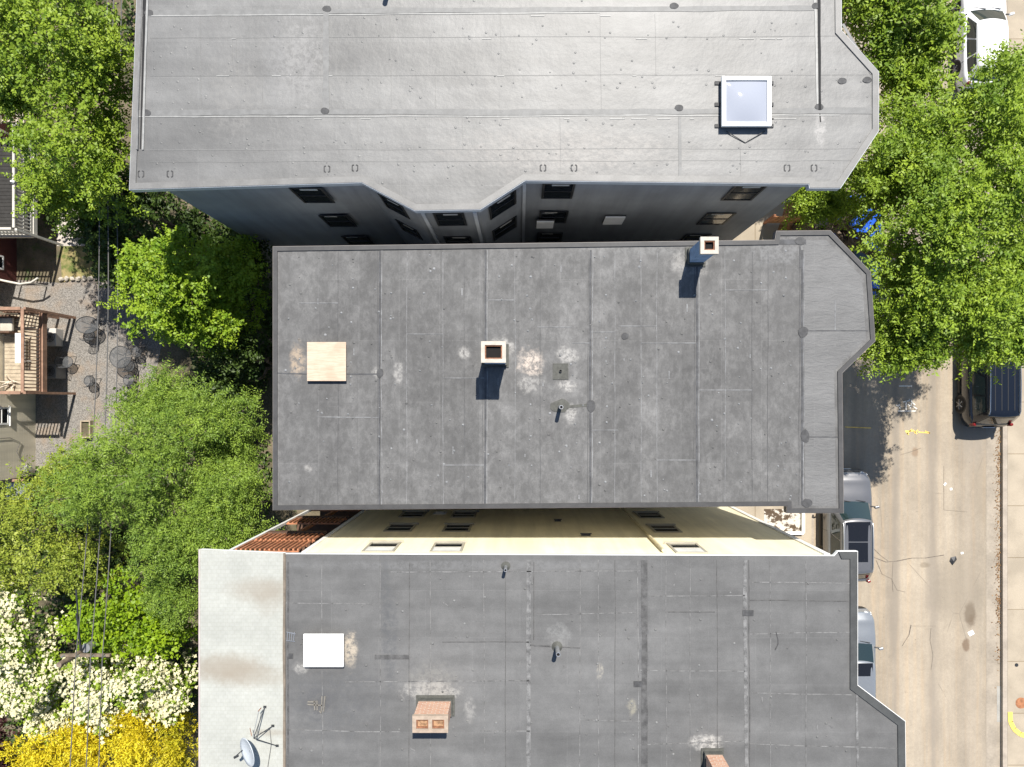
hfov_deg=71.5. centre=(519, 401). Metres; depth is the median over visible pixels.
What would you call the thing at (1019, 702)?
manhole cover
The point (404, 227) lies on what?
window
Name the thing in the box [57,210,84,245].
patio
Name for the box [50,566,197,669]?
shrub
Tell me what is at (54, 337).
air conditioner
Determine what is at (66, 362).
garden chair
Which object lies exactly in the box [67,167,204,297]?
shade tree
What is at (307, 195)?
window
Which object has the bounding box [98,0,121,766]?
power line
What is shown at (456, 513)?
window
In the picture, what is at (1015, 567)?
pavement
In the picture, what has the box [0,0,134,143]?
maple tree
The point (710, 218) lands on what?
window
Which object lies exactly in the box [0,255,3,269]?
window
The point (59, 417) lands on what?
gravel yard
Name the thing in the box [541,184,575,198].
window
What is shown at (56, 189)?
broadleaf tree
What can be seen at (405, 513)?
window
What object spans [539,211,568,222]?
window
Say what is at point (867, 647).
parked car
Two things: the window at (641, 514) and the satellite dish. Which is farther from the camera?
the window at (641, 514)
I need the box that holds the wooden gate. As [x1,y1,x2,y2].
[763,214,804,223]
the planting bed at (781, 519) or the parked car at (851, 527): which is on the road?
the parked car at (851, 527)
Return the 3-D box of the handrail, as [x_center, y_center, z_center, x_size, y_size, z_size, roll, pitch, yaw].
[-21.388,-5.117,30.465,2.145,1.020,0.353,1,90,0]
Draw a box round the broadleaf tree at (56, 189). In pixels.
[0,96,174,238]
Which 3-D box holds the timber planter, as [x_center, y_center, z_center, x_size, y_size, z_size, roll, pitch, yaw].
[-18.792,1.177,30.860,0.430,0.280,0.750,0,90,0]
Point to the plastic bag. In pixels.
(953, 560)
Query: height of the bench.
0.435 m
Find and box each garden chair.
[54,356,76,368]
[79,329,100,341]
[84,375,101,386]
[118,374,137,386]
[121,360,138,372]
[131,345,145,357]
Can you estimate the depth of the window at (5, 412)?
29.17 m
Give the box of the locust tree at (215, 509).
[19,352,284,636]
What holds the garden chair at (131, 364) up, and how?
on the gravel yard at (59, 417)
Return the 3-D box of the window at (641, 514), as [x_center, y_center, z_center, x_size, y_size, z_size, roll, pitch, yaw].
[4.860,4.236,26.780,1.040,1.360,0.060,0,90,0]
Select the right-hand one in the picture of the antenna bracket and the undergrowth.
the antenna bracket
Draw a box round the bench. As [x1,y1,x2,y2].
[15,333,31,362]
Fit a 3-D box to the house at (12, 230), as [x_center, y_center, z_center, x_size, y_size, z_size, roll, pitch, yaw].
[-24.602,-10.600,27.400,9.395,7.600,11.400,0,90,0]
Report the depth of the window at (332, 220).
23.96 m
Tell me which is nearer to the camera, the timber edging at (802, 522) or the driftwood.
the driftwood
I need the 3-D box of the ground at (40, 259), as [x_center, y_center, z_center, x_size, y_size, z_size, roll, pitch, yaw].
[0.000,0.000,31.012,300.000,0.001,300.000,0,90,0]
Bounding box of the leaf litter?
[991,427,1000,687]
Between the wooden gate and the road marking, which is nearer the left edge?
the wooden gate
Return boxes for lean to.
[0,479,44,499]
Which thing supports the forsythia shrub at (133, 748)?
on the ground at (40, 259)
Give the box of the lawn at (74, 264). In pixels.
[60,246,97,281]
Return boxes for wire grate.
[286,632,294,641]
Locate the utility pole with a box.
[56,589,144,667]
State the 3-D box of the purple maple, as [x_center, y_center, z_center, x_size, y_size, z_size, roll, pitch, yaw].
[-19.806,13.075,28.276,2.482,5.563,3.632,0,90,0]
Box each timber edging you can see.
[785,531,803,534]
[801,513,804,532]
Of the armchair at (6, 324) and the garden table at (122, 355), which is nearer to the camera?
the armchair at (6, 324)
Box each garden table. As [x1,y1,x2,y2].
[75,316,101,333]
[109,346,131,367]
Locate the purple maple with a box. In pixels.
[0,707,31,766]
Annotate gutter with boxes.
[986,93,999,766]
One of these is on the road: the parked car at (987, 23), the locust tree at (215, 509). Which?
the parked car at (987, 23)
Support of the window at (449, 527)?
in the apartment building at (628, 637)
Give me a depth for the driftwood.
28.89 m
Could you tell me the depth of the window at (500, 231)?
24.11 m
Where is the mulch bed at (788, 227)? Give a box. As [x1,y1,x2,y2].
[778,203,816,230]
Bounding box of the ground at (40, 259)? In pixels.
[0,0,319,766]
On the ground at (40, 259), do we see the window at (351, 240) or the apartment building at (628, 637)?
the apartment building at (628, 637)
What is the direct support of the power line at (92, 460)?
attached to the utility pole
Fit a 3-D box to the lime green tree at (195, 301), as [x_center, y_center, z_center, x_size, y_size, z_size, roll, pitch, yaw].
[-11.504,-4.022,26.823,5.561,8.374,4.914,0,90,0]
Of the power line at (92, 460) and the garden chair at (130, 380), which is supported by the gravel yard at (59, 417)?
the garden chair at (130, 380)
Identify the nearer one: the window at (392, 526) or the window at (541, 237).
the window at (392, 526)
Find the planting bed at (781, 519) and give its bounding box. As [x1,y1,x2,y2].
[764,509,800,530]
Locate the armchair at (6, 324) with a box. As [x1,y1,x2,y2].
[0,315,18,333]
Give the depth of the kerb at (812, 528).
30.84 m
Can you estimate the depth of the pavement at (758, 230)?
30.84 m
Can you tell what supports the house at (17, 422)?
on the ground at (40, 259)
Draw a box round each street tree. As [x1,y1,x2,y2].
[781,29,1023,387]
[842,0,969,124]
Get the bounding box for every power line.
[70,0,107,766]
[86,0,113,766]
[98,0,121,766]
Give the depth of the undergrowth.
30.54 m
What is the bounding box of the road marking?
[997,686,999,721]
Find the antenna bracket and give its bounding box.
[307,696,325,712]
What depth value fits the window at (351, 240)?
26.93 m
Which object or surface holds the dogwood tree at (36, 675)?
on the ground at (40, 259)
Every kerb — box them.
[811,513,813,545]
[1000,0,1006,766]
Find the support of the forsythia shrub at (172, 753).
on the ground at (40, 259)
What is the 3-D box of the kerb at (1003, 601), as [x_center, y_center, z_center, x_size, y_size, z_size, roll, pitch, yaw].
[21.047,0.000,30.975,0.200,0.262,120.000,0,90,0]
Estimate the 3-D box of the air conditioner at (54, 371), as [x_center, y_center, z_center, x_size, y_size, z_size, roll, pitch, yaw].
[-20.029,-1.321,30.635,0.500,0.730,0.620,0,90,0]
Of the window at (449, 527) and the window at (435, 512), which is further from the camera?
the window at (435, 512)
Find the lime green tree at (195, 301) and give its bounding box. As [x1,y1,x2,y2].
[96,222,271,358]
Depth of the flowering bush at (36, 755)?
26.35 m
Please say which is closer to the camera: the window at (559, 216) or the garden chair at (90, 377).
the window at (559, 216)
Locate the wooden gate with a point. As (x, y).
(774, 218)
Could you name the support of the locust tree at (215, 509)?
on the ground at (40, 259)
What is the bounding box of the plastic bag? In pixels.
[950,556,956,564]
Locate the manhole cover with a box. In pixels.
[1016,698,1023,708]
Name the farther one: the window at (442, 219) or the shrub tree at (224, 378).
the shrub tree at (224, 378)
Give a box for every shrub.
[0,434,147,604]
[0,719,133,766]
[50,566,197,669]
[96,694,185,766]
[148,711,197,766]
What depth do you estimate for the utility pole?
24.32 m
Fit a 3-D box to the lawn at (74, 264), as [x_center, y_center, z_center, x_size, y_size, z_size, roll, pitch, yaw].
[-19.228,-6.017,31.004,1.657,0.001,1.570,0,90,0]
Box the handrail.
[0,277,46,286]
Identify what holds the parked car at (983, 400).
on the road
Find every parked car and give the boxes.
[820,468,879,582]
[834,196,887,294]
[858,606,883,697]
[950,0,1014,93]
[955,320,1021,427]
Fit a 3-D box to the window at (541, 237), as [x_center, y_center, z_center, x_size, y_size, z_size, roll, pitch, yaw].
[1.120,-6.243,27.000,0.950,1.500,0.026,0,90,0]
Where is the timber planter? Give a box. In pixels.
[80,420,93,437]
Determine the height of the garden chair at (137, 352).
0.850 m
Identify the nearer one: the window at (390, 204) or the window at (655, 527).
the window at (390, 204)
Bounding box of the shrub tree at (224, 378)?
[185,228,272,407]
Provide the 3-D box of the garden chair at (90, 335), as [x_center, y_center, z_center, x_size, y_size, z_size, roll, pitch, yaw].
[-18.497,-2.854,30.572,0.527,0.850,0.545,-17,90,0]
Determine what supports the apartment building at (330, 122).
on the ground at (40, 259)
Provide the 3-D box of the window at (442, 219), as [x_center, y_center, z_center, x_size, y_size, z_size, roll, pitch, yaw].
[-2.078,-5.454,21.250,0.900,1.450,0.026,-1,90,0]
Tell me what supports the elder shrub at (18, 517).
on the ground at (40, 259)
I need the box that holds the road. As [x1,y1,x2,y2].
[814,0,985,766]
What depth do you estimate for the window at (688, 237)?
26.59 m
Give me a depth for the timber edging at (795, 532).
30.67 m
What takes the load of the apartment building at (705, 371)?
on the ground at (40, 259)
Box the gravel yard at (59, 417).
[0,277,162,481]
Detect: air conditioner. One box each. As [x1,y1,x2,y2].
[47,328,62,346]
[47,364,65,378]
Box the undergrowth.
[0,0,272,765]
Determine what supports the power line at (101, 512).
attached to the utility pole
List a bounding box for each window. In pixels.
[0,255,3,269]
[0,406,10,425]
[288,188,334,202]
[318,215,357,226]
[341,236,373,244]
[361,540,403,551]
[378,193,409,218]
[383,523,418,530]
[395,219,422,240]
[398,510,428,516]
[429,541,467,551]
[432,212,466,225]
[433,511,446,513]
[442,523,473,531]
[443,236,472,243]
[450,510,478,517]
[488,190,516,219]
[492,216,516,240]
[537,233,562,241]
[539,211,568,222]
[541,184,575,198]
[632,511,664,517]
[645,524,681,531]
[664,542,707,552]
[680,234,711,240]
[696,213,736,224]
[720,186,767,200]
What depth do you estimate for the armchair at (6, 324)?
28.65 m
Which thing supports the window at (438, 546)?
in the apartment building at (628, 637)
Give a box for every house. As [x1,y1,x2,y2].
[0,30,62,282]
[0,306,75,479]
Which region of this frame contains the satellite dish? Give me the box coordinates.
[233,706,278,766]
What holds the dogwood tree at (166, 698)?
on the ground at (40, 259)
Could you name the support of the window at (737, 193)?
in the apartment building at (330, 122)
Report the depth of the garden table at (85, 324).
30.29 m
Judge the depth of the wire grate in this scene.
19.57 m
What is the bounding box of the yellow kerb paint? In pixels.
[1008,712,1023,737]
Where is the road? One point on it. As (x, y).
(912, 444)
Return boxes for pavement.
[733,196,810,543]
[1007,0,1023,766]
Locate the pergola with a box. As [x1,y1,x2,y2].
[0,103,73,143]
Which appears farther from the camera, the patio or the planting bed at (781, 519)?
the patio
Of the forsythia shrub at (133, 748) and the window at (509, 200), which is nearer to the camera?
the window at (509, 200)
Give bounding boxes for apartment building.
[129,0,878,253]
[198,507,905,766]
[273,230,874,512]
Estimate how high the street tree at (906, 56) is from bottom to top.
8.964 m
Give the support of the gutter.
on the road
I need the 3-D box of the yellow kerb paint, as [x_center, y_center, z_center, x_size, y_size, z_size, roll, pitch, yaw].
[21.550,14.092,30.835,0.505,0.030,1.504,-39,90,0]
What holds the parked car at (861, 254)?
on the road
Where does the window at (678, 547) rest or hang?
in the apartment building at (628, 637)
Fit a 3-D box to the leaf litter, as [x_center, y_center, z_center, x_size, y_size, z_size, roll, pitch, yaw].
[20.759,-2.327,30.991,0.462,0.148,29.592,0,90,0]
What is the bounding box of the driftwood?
[0,375,19,389]
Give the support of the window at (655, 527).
in the apartment building at (628, 637)
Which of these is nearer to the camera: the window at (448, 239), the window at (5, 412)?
the window at (448, 239)
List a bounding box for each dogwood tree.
[0,581,79,747]
[58,641,197,744]
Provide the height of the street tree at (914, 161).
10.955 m

